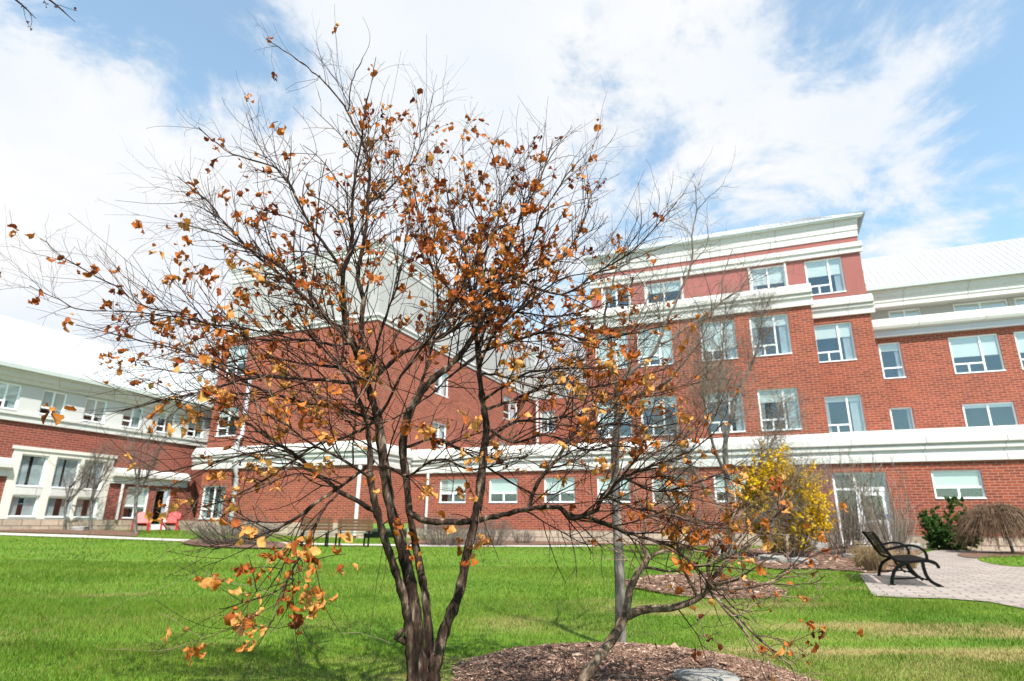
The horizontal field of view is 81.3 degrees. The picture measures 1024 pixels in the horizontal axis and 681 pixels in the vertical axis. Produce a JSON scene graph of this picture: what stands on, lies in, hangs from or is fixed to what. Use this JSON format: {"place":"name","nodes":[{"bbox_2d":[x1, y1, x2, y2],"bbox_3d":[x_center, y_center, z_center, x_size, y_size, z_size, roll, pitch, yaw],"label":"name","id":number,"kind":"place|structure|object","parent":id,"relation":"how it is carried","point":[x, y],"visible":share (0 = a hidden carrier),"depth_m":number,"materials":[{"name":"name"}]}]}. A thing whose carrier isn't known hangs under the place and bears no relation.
{"place":"outdoors","nodes":[
{"label":"outdoors","id":0,"kind":"place"},
{"bbox_2d":[0,533,593,546],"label":"walkway","id":1,"kind":"structure","parent":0,"point":[61,535],"depth_m":22.10,"materials":[{"name":"concrete"}]},
{"bbox_2d":[0,521,1023,680],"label":"lawn","id":2,"kind":"structure","parent":0,"point":[374,535],"depth_m":6.28,"materials":[{"name":"green plant"}]},
{"bbox_2d":[15,0,76,30],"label":"bare tree","id":3,"kind":"object","parent":2,"relation":"on","point":[31,14],"visible":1,"depth_m":3.10,"materials":[{"name":"grey plant"}]},
{"bbox_2d":[0,529,139,535],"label":"planting bed","id":4,"kind":"object","parent":2,"relation":"on","point":[109,532],"visible":0.88,"depth_m":24.82,"materials":[{"name":"brown soil"}]},
{"bbox_2d":[69,526,88,529],"bbox_3d":[-19.540,8.527,26.898,0.742,0.337,0.559,1,-17,0],"label":"boulder","id":5,"kind":"object","parent":4,"relation":"on","point":[79,528],"visible":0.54,"depth_m":26.72,"materials":[{"name":"stone"}]},
{"bbox_2d":[57,440,113,529],"bbox_3d":[-19.603,6.431,27.114,3.689,4.364,2.346,-15,-23,42],"label":"bare tree","id":6,"kind":"object","parent":4,"relation":"on","point":[88,468],"visible":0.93,"depth_m":27.15,"materials":[{"name":"grey plant"}]},
{"bbox_2d":[74,434,135,529],"bbox_3d":[-18.721,6.373,27.378,2.754,4.708,2.607,1,-17,0],"label":"bare tree","id":7,"kind":"object","parent":4,"relation":"on","point":[94,489],"visible":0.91,"depth_m":27.40,"materials":[{"name":"grey plant"}]},
{"bbox_2d":[114,404,179,532],"bbox_3d":[-16.240,5.583,26.488,4.012,5.863,2.245,-11,-21,34],"label":"bare tree","id":8,"kind":"object","parent":4,"relation":"on","point":[135,511],"visible":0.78,"depth_m":26.23,"materials":[{"name":"grey plant"}]},
{"bbox_2d":[0,315,216,529],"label":"brick building","id":9,"kind":"structure","parent":2,"relation":"on","point":[33,381],"depth_m":28.91,"materials":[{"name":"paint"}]},
{"bbox_2d":[0,381,21,409],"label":"window","id":10,"kind":"structure","parent":9,"relation":"in","point":[9,392],"depth_m":26.04,"materials":[{"name":"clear glass"}]},
{"bbox_2d":[7,495,38,516],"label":"window","id":11,"kind":"structure","parent":9,"relation":"in","point":[18,506],"depth_m":26.27,"materials":[{"name":"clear glass"}]},
{"bbox_2d":[15,454,47,486],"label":"window","id":12,"kind":"structure","parent":9,"relation":"in","point":[30,468],"depth_m":26.65,"materials":[{"name":"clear glass"}]},
{"bbox_2d":[25,497,71,517],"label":"window","id":13,"kind":"structure","parent":9,"relation":"in","point":[48,513],"depth_m":27.29,"materials":[{"name":"clear glass"}]},
{"bbox_2d":[39,389,66,415],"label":"window","id":14,"kind":"structure","parent":9,"relation":"in","point":[57,400],"depth_m":27.66,"materials":[{"name":"clear glass"}]},
{"bbox_2d":[35,457,80,488],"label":"window","id":15,"kind":"structure","parent":9,"relation":"in","point":[57,472],"depth_m":27.80,"materials":[{"name":"clear glass"}]},
{"bbox_2d":[52,498,97,517],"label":"window","id":16,"kind":"structure","parent":9,"relation":"in","point":[82,508],"depth_m":28.25,"materials":[{"name":"clear glass"}]},
{"bbox_2d":[57,459,105,489],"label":"window","id":17,"kind":"structure","parent":9,"relation":"in","point":[65,460],"depth_m":28.81,"materials":[{"name":"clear glass"}]},
{"bbox_2d":[82,397,107,423],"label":"window","id":18,"kind":"structure","parent":9,"relation":"in","point":[90,406],"depth_m":29.34,"materials":[{"name":"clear glass"}]},
{"bbox_2d":[121,405,142,428],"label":"window","id":19,"kind":"structure","parent":9,"relation":"in","point":[129,416],"depth_m":31.19,"materials":[{"name":"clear glass"}]},
{"bbox_2d":[122,487,148,518],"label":"window","id":20,"kind":"structure","parent":9,"relation":"in","point":[128,509],"depth_m":30.90,"materials":[{"name":"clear glass"}]},
{"bbox_2d":[140,488,170,528],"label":"door","id":21,"kind":"structure","parent":9,"relation":"in","point":[154,525],"depth_m":32.56,"materials":[{"name":"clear glass"}]},
{"bbox_2d":[136,412,175,433],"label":"window","id":22,"kind":"structure","parent":9,"relation":"in","point":[166,414],"depth_m":33.01,"materials":[{"name":"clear glass"}]},
{"bbox_2d":[187,417,204,438],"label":"window","id":23,"kind":"structure","parent":9,"relation":"in","point":[191,431],"depth_m":34.64,"materials":[{"name":"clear glass"}]},
{"bbox_2d":[131,512,150,530],"bbox_3d":[-18.398,8.973,29.651,0.817,0.912,0.969,10,-19,-29],"label":"garden chair","id":24,"kind":"object","parent":2,"relation":"on","point":[143,520],"visible":0.56,"depth_m":29.77,"materials":[{"name":"red plastic"}]},
{"bbox_2d":[159,511,181,530],"bbox_3d":[-17.845,9.470,31.332,0.860,0.960,1.020,5,-18,-14],"label":"garden chair","id":25,"kind":"object","parent":2,"relation":"on","point":[170,521],"visible":0.81,"depth_m":31.45,"materials":[{"name":"red plastic"}]},
{"bbox_2d":[183,538,285,547],"bbox_3d":[-9.413,6.875,20.304,3.059,0.113,6.381,12,-20,-34],"label":"planting bed","id":26,"kind":"object","parent":2,"relation":"on","point":[268,545],"visible":0.49,"depth_m":19.53,"materials":[{"name":"brown soil"}]},
{"bbox_2d":[179,507,286,544],"bbox_3d":[-9.335,6.331,20.258,3.386,1.342,3.380,1,-17,0],"label":"bare shrub","id":27,"kind":"object","parent":26,"relation":"on","point":[230,528],"visible":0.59,"depth_m":19.78,"materials":[{"name":"brown plant"}]},
{"bbox_2d":[298,518,332,546],"bbox_3d":[-6.529,6.364,19.813,1.022,0.920,0.540,8,-18,-23],"label":"wooden bench","id":28,"kind":"object","parent":2,"relation":"on","point":[326,522],"visible":0.66,"depth_m":19.72,"materials":[{"name":"brown wood"}]},
{"bbox_2d":[333,518,372,546],"bbox_3d":[-5.426,6.557,20.367,1.226,0.920,0.540,10,-20,-29],"label":"wooden bench","id":29,"kind":"object","parent":2,"relation":"on","point":[358,524],"visible":0.97,"depth_m":20.26,"materials":[{"name":"brown wood"}]},
{"bbox_2d":[191,241,535,538],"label":"brick building","id":30,"kind":"structure","parent":2,"relation":"on","point":[342,507],"depth_m":32.15,"materials":[{"name":"brick"}]},
{"bbox_2d":[198,486,225,518],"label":"window","id":31,"kind":"structure","parent":30,"relation":"in","point":[218,505],"depth_m":31.94,"materials":[{"name":"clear glass"}]},
{"bbox_2d":[215,407,238,436],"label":"window","id":32,"kind":"structure","parent":30,"relation":"in","point":[232,427],"depth_m":33.19,"materials":[{"name":"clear glass"}]},
{"bbox_2d":[225,345,247,375],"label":"window","id":33,"kind":"structure","parent":30,"relation":"in","point":[241,364],"depth_m":34.17,"materials":[{"name":"clear glass"}]},
{"bbox_2d":[433,421,445,447],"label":"window","id":34,"kind":"structure","parent":30,"relation":"in","point":[435,425],"depth_m":35.75,"materials":[{"name":"clear glass"}]},
{"bbox_2d":[435,369,447,397],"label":"window","id":35,"kind":"structure","parent":30,"relation":"in","point":[444,376],"depth_m":36.98,"materials":[{"name":"clear glass"}]},
{"bbox_2d":[503,395,517,423],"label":"window","id":36,"kind":"structure","parent":30,"relation":"in","point":[506,398],"depth_m":47.13,"materials":[{"name":"clear glass"}]},
{"bbox_2d":[0,4,846,680],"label":"leaf holding tree","id":37,"kind":"object","parent":2,"relation":"on","point":[424,662],"visible":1,"depth_m":3.10,"materials":[{"name":"brown plant"}]},
{"bbox_2d":[408,539,750,548],"bbox_3d":[3.076,9.049,26.771,15.880,0.063,10.738,1,-17,0],"label":"planting bed","id":38,"kind":"object","parent":2,"relation":"on","point":[421,541],"visible":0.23,"depth_m":25.48,"materials":[{"name":"brown soil"}]},
{"bbox_2d":[406,505,478,546],"bbox_3d":[-2.459,6.958,22.415,2.887,1.581,2.698,-15,-23,41],"label":"bare shrub","id":39,"kind":"object","parent":38,"relation":"on","point":[445,540],"visible":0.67,"depth_m":22.12,"materials":[{"name":"brown plant"}]},
{"bbox_2d":[463,509,515,545],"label":"bare shrub","id":40,"kind":"object","parent":38,"relation":"on","point":[500,532],"visible":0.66,"depth_m":23.00,"materials":[{"name":"brown plant"}]},
{"bbox_2d":[510,527,537,542],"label":"bare shrub","id":41,"kind":"object","parent":38,"relation":"on","point":[521,540],"visible":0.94,"depth_m":25.31,"materials":[{"name":"brown plant"}]},
{"bbox_2d":[456,646,807,680],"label":"mulch mound","id":42,"kind":"object","parent":2,"relation":"on","point":[463,673],"visible":0.21,"depth_m":3.63,"materials":[{"name":"brown wood"}]},
{"bbox_2d":[523,646,599,680],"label":"twig clump","id":43,"kind":"object","parent":42,"relation":"on","point":[565,658],"visible":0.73,"depth_m":3.37,"materials":[{"name":"brown plant"}]},
{"bbox_2d":[505,145,811,642],"bbox_3d":[1.288,0.373,5.654,2.430,4.565,2.862,17,-23,-42],"label":"bare tree","id":44,"kind":"object","parent":42,"relation":"on","point":[619,572],"visible":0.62,"depth_m":5.39,"materials":[{"name":"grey plant"}]},
{"bbox_2d":[672,668,740,680],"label":"boulder","id":45,"kind":"object","parent":42,"relation":"on","point":[706,674],"visible":0.98,"depth_m":3.30,"materials":[{"name":"stone"}]},
{"bbox_2d":[569,446,870,680],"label":"arching tree","id":46,"kind":"object","parent":42,"relation":"on","point":[593,663],"visible":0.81,"depth_m":3.14,"materials":[{"name":"beige plant"}]},
{"bbox_2d":[636,576,781,598],"bbox_3d":[2.949,3.773,9.315,2.322,0.165,2.900,1,-17,0],"label":"mulch mound","id":47,"kind":"object","parent":2,"relation":"on","point":[687,592],"visible":0.18,"depth_m":8.40,"materials":[{"name":"brown wood"}]},
{"bbox_2d":[702,548,727,556],"bbox_3d":[6.195,6.400,17.909,0.907,0.354,0.648,-2,-17,8],"label":"boulder","id":48,"kind":"object","parent":2,"relation":"on","point":[719,552],"visible":0.07,"depth_m":17.66,"materials":[{"name":"stone"}]},
{"bbox_2d":[407,211,1023,549],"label":"brick building","id":49,"kind":"structure","parent":2,"relation":"on","point":[911,362],"depth_m":27.64,"materials":[{"name":"brick"}]},
{"bbox_2d":[439,479,465,502],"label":"window","id":50,"kind":"structure","parent":49,"relation":"in","point":[445,495],"depth_m":31.20,"materials":[{"name":"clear glass"}]},
{"bbox_2d":[489,478,516,502],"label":"window","id":51,"kind":"structure","parent":49,"relation":"in","point":[501,491],"depth_m":30.12,"materials":[{"name":"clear glass"}]},
{"bbox_2d":[540,411,554,432],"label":"window","id":52,"kind":"structure","parent":49,"relation":"in","point":[543,414],"depth_m":49.90,"materials":[{"name":"clear glass"}]},
{"bbox_2d":[544,477,574,502],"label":"window","id":53,"kind":"structure","parent":49,"relation":"in","point":[562,498],"depth_m":29.05,"materials":[{"name":"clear glass"}]},
{"bbox_2d":[596,332,627,370],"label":"window","id":54,"kind":"structure","parent":49,"relation":"in","point":[623,337],"depth_m":29.76,"materials":[{"name":"clear glass"}]},
{"bbox_2d":[597,476,630,502],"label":"window","id":55,"kind":"structure","parent":49,"relation":"in","point":[599,483],"depth_m":28.12,"materials":[{"name":"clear glass"}]},
{"bbox_2d":[603,288,628,308],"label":"window","id":56,"kind":"structure","parent":49,"relation":"in","point":[613,297],"depth_m":32.49,"materials":[{"name":"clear glass"}]},
{"bbox_2d":[597,401,643,437],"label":"window","id":57,"kind":"structure","parent":49,"relation":"in","point":[623,427],"depth_m":29.11,"materials":[{"name":"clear glass"}]},
{"bbox_2d":[637,327,673,366],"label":"window","id":58,"kind":"structure","parent":49,"relation":"in","point":[668,350],"depth_m":28.98,"materials":[{"name":"clear glass"}]},
{"bbox_2d":[640,396,677,435],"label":"window","id":59,"kind":"structure","parent":49,"relation":"in","point":[673,397],"depth_m":28.57,"materials":[{"name":"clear glass"}]},
{"bbox_2d":[646,280,681,302],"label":"window","id":60,"kind":"structure","parent":49,"relation":"in","point":[673,295],"depth_m":31.49,"materials":[{"name":"clear glass"}]},
{"bbox_2d":[652,475,688,501],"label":"window","id":61,"kind":"structure","parent":49,"relation":"in","point":[653,475],"depth_m":27.20,"materials":[{"name":"clear glass"}]},
{"bbox_2d":[699,320,737,360],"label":"window","id":62,"kind":"structure","parent":49,"relation":"in","point":[705,324],"depth_m":27.94,"materials":[{"name":"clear glass"}]},
{"bbox_2d":[706,391,745,432],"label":"window","id":63,"kind":"structure","parent":49,"relation":"in","point":[740,427],"depth_m":27.15,"materials":[{"name":"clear glass"}]},
{"bbox_2d":[713,474,745,501],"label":"window","id":64,"kind":"structure","parent":49,"relation":"in","point":[718,479],"depth_m":26.17,"materials":[{"name":"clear glass"}]},
{"bbox_2d":[750,265,785,289],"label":"window","id":65,"kind":"structure","parent":49,"relation":"in","point":[778,273],"depth_m":29.45,"materials":[{"name":"clear glass"}]},
{"bbox_2d":[749,314,791,356],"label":"window","id":66,"kind":"structure","parent":49,"relation":"in","point":[784,347],"depth_m":27.18,"materials":[{"name":"clear glass"}]},
{"bbox_2d":[757,388,801,430],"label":"window","id":67,"kind":"structure","parent":49,"relation":"in","point":[760,396],"depth_m":26.30,"materials":[{"name":"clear glass"}]},
{"bbox_2d":[804,257,846,295],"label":"window","id":68,"kind":"structure","parent":49,"relation":"in","point":[825,276],"depth_m":28.57,"materials":[{"name":"clear glass"}]},
{"bbox_2d":[814,322,856,362],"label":"window","id":69,"kind":"structure","parent":49,"relation":"in","point":[835,341],"depth_m":27.67,"materials":[{"name":"white glass"}]},
{"bbox_2d":[824,394,866,432],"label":"window","id":70,"kind":"structure","parent":49,"relation":"in","point":[845,413],"depth_m":26.82,"materials":[{"name":"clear glass"}]},
{"bbox_2d":[832,472,895,546],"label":"door","id":71,"kind":"structure","parent":49,"relation":"in","point":[838,476],"depth_m":24.77,"materials":[{"name":"white glass"}]},
{"bbox_2d":[878,342,905,378],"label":"window","id":72,"kind":"structure","parent":49,"relation":"in","point":[890,353],"depth_m":28.76,"materials":[{"name":"clear glass"}]},
{"bbox_2d":[889,407,915,429],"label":"window","id":73,"kind":"structure","parent":49,"relation":"in","point":[902,418],"depth_m":28.31,"materials":[{"name":"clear glass"}]},
{"bbox_2d":[888,308,920,317],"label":"window","id":74,"kind":"structure","parent":49,"relation":"in","point":[907,312],"depth_m":29.32,"materials":[{"name":"clear glass"}]},
{"bbox_2d":[930,469,986,498],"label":"window","id":75,"kind":"structure","parent":49,"relation":"in","point":[968,484],"depth_m":23.08,"materials":[{"name":"white glass"}]},
{"bbox_2d":[948,333,1005,373],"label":"window","id":76,"kind":"structure","parent":49,"relation":"in","point":[975,353],"depth_m":27.47,"materials":[{"name":"white glass"}]},
{"bbox_2d":[953,299,1007,311],"bbox_3d":[22.093,-1.462,28.145,2.120,0.750,0.080,-6,-18,22],"label":"window","id":77,"kind":"structure","parent":49,"relation":"in","point":[1003,302],"depth_m":28.18,"materials":[{"name":"clear glass"}]},
{"bbox_2d":[962,402,1017,426],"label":"window","id":78,"kind":"structure","parent":49,"relation":"in","point":[998,413],"depth_m":26.95,"materials":[{"name":"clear glass"}]},
{"bbox_2d":[995,331,1023,369],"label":"window","id":79,"kind":"structure","parent":49,"relation":"in","point":[1019,336],"depth_m":26.74,"materials":[{"name":"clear glass"}]},
{"bbox_2d":[1014,297,1023,305],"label":"window","id":80,"kind":"structure","parent":49,"relation":"in","point":[1018,301],"depth_m":27.64,"materials":[{"name":"clear glass"}]},
{"bbox_2d":[738,545,920,572],"bbox_3d":[10.390,6.943,19.567,5.113,0.148,16.526,-10,-20,32],"label":"mulch bed","id":81,"kind":"object","parent":2,"relation":"on","point":[820,558],"visible":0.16,"depth_m":14.85,"materials":[{"name":"brown wood"}]},
{"bbox_2d":[634,265,845,557],"bbox_3d":[6.423,1.770,17.929,6.720,9.256,4.737,1,-17,0],"label":"bare tree","id":82,"kind":"object","parent":81,"relation":"on","point":[734,408],"visible":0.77,"depth_m":18.12,"materials":[{"name":"grey plant"}]},
{"bbox_2d":[757,554,786,562],"bbox_3d":[6.701,5.662,15.352,0.641,0.301,0.736,-14,-22,39],"label":"boulder","id":83,"kind":"object","parent":81,"relation":"on","point":[763,557],"visible":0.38,"depth_m":15.16,"materials":[{"name":"stone"}]},
{"bbox_2d":[731,441,838,557],"bbox_3d":[7.884,4.610,17.477,2.850,3.409,3.087,-9,-19,29],"label":"flowering shrub","id":84,"kind":"object","parent":81,"relation":"on","point":[820,518],"visible":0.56,"depth_m":16.88,"materials":[{"name":"yellow plant"}]},
{"bbox_2d":[787,557,817,563],"bbox_3d":[7.240,5.542,14.898,0.539,0.258,0.666,8,-19,-23],"label":"boulder","id":85,"kind":"object","parent":81,"relation":"on","point":[793,560],"visible":0.38,"depth_m":14.74,"materials":[{"name":"stone"}]},
{"bbox_2d":[808,542,832,550],"bbox_3d":[10.737,7.244,20.699,0.764,0.517,0.597,1,-17,0],"label":"boulder","id":86,"kind":"object","parent":81,"relation":"on","point":[819,544],"visible":0.2,"depth_m":20.49,"materials":[{"name":"stone"}]},
{"bbox_2d":[798,434,878,554],"bbox_3d":[10.297,4.777,18.955,2.541,3.974,2.663,1,-17,0],"label":"bare shrub","id":87,"kind":"object","parent":81,"relation":"on","point":[847,532],"visible":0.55,"depth_m":18.65,"materials":[{"name":"grey plant"}]},
{"bbox_2d":[804,494,891,549],"bbox_3d":[11.930,6.580,22.072,3.573,2.271,3.424,1,-17,0],"label":"bare shrub","id":88,"kind":"object","parent":81,"relation":"on","point":[864,529],"visible":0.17,"depth_m":21.66,"materials":[{"name":"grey plant"}]},
{"bbox_2d":[842,553,857,557],"bbox_3d":[9.818,6.242,17.180,0.551,0.217,1.098,-10,-20,31],"label":"boulder","id":89,"kind":"object","parent":81,"relation":"on","point":[847,555],"visible":0.24,"depth_m":16.86,"materials":[{"name":"stone"}]},
{"bbox_2d":[842,545,871,566],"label":"dry grass tuft","id":90,"kind":"object","parent":81,"relation":"on","point":[856,561],"visible":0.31,"depth_m":13.73,"materials":[{"name":"plant"}]},
{"bbox_2d":[848,541,893,570],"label":"dry grass tuft","id":91,"kind":"object","parent":81,"relation":"on","point":[872,560],"visible":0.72,"depth_m":12.67,"materials":[{"name":"plant"}]},
{"bbox_2d":[839,448,925,554],"bbox_3d":[10.875,4.818,17.834,2.314,3.254,2.090,-14,-22,40],"label":"bare shrub","id":92,"kind":"object","parent":81,"relation":"on","point":[865,501],"visible":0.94,"depth_m":17.60,"materials":[{"name":"grey plant"}]},
{"bbox_2d":[855,500,918,546],"bbox_3d":[14.017,6.813,22.124,2.629,1.878,2.356,1,-17,0],"label":"bare shrub","id":93,"kind":"object","parent":81,"relation":"on","point":[899,519],"visible":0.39,"depth_m":21.89,"materials":[{"name":"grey plant"}]},
{"bbox_2d":[888,550,931,568],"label":"dry grass tuft","id":94,"kind":"object","parent":81,"relation":"on","point":[910,564],"visible":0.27,"depth_m":13.65,"materials":[{"name":"plant"}]},
{"bbox_2d":[898,543,922,549],"bbox_3d":[14.174,7.446,21.326,0.641,0.435,0.849,6,-18,-16],"label":"boulder","id":95,"kind":"object","parent":81,"relation":"on","point":[915,548],"visible":0.22,"depth_m":21.03,"materials":[{"name":"stone"}]},
{"bbox_2d":[957,551,1023,557],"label":"mulch strip","id":96,"kind":"object","parent":2,"relation":"on","point":[975,554],"visible":0.91,"depth_m":18.76,"materials":[{"name":"brown wood"}]},
{"bbox_2d":[917,496,984,550],"bbox_3d":[16.073,6.673,21.832,2.308,2.004,1.218,1,-17,0],"label":"evergreen shrub","id":97,"kind":"object","parent":96,"relation":"on","point":[936,536],"visible":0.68,"depth_m":21.78,"materials":[{"name":"green broad leaf"},{"name":"grey twig bark"}]},
{"bbox_2d":[948,498,1023,554],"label":"weeping shrub","id":98,"kind":"object","parent":96,"relation":"on","point":[1007,520],"visible":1,"depth_m":19.54,"materials":[{"name":"brown plant"}]},
{"bbox_2d":[0,0,1023,518],"label":"sky","id":99,"kind":"structure","parent":0,"point":[908,115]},
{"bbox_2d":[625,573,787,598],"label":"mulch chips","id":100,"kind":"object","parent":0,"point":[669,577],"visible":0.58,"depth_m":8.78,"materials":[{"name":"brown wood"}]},
{"bbox_2d":[860,550,1023,607],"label":"paved path","id":101,"kind":"structure","parent":0,"point":[955,575],"depth_m":10.58,"materials":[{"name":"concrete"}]},
{"bbox_2d":[862,531,943,586],"bbox_3d":[6.925,3.863,10.696,0.900,0.853,2.000,-7,-19,24],"label":"bench","id":102,"kind":"object","parent":101,"relation":"on","point":[904,560],"visible":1,"depth_m":9.99,"materials":[{"name":"black paint"}]},
{"bbox_2d":[979,556,1023,566],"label":"lawn island","id":103,"kind":"structure","parent":0,"point":[1009,560],"depth_m":16.02,"materials":[{"name":"green plant"}]}
]}

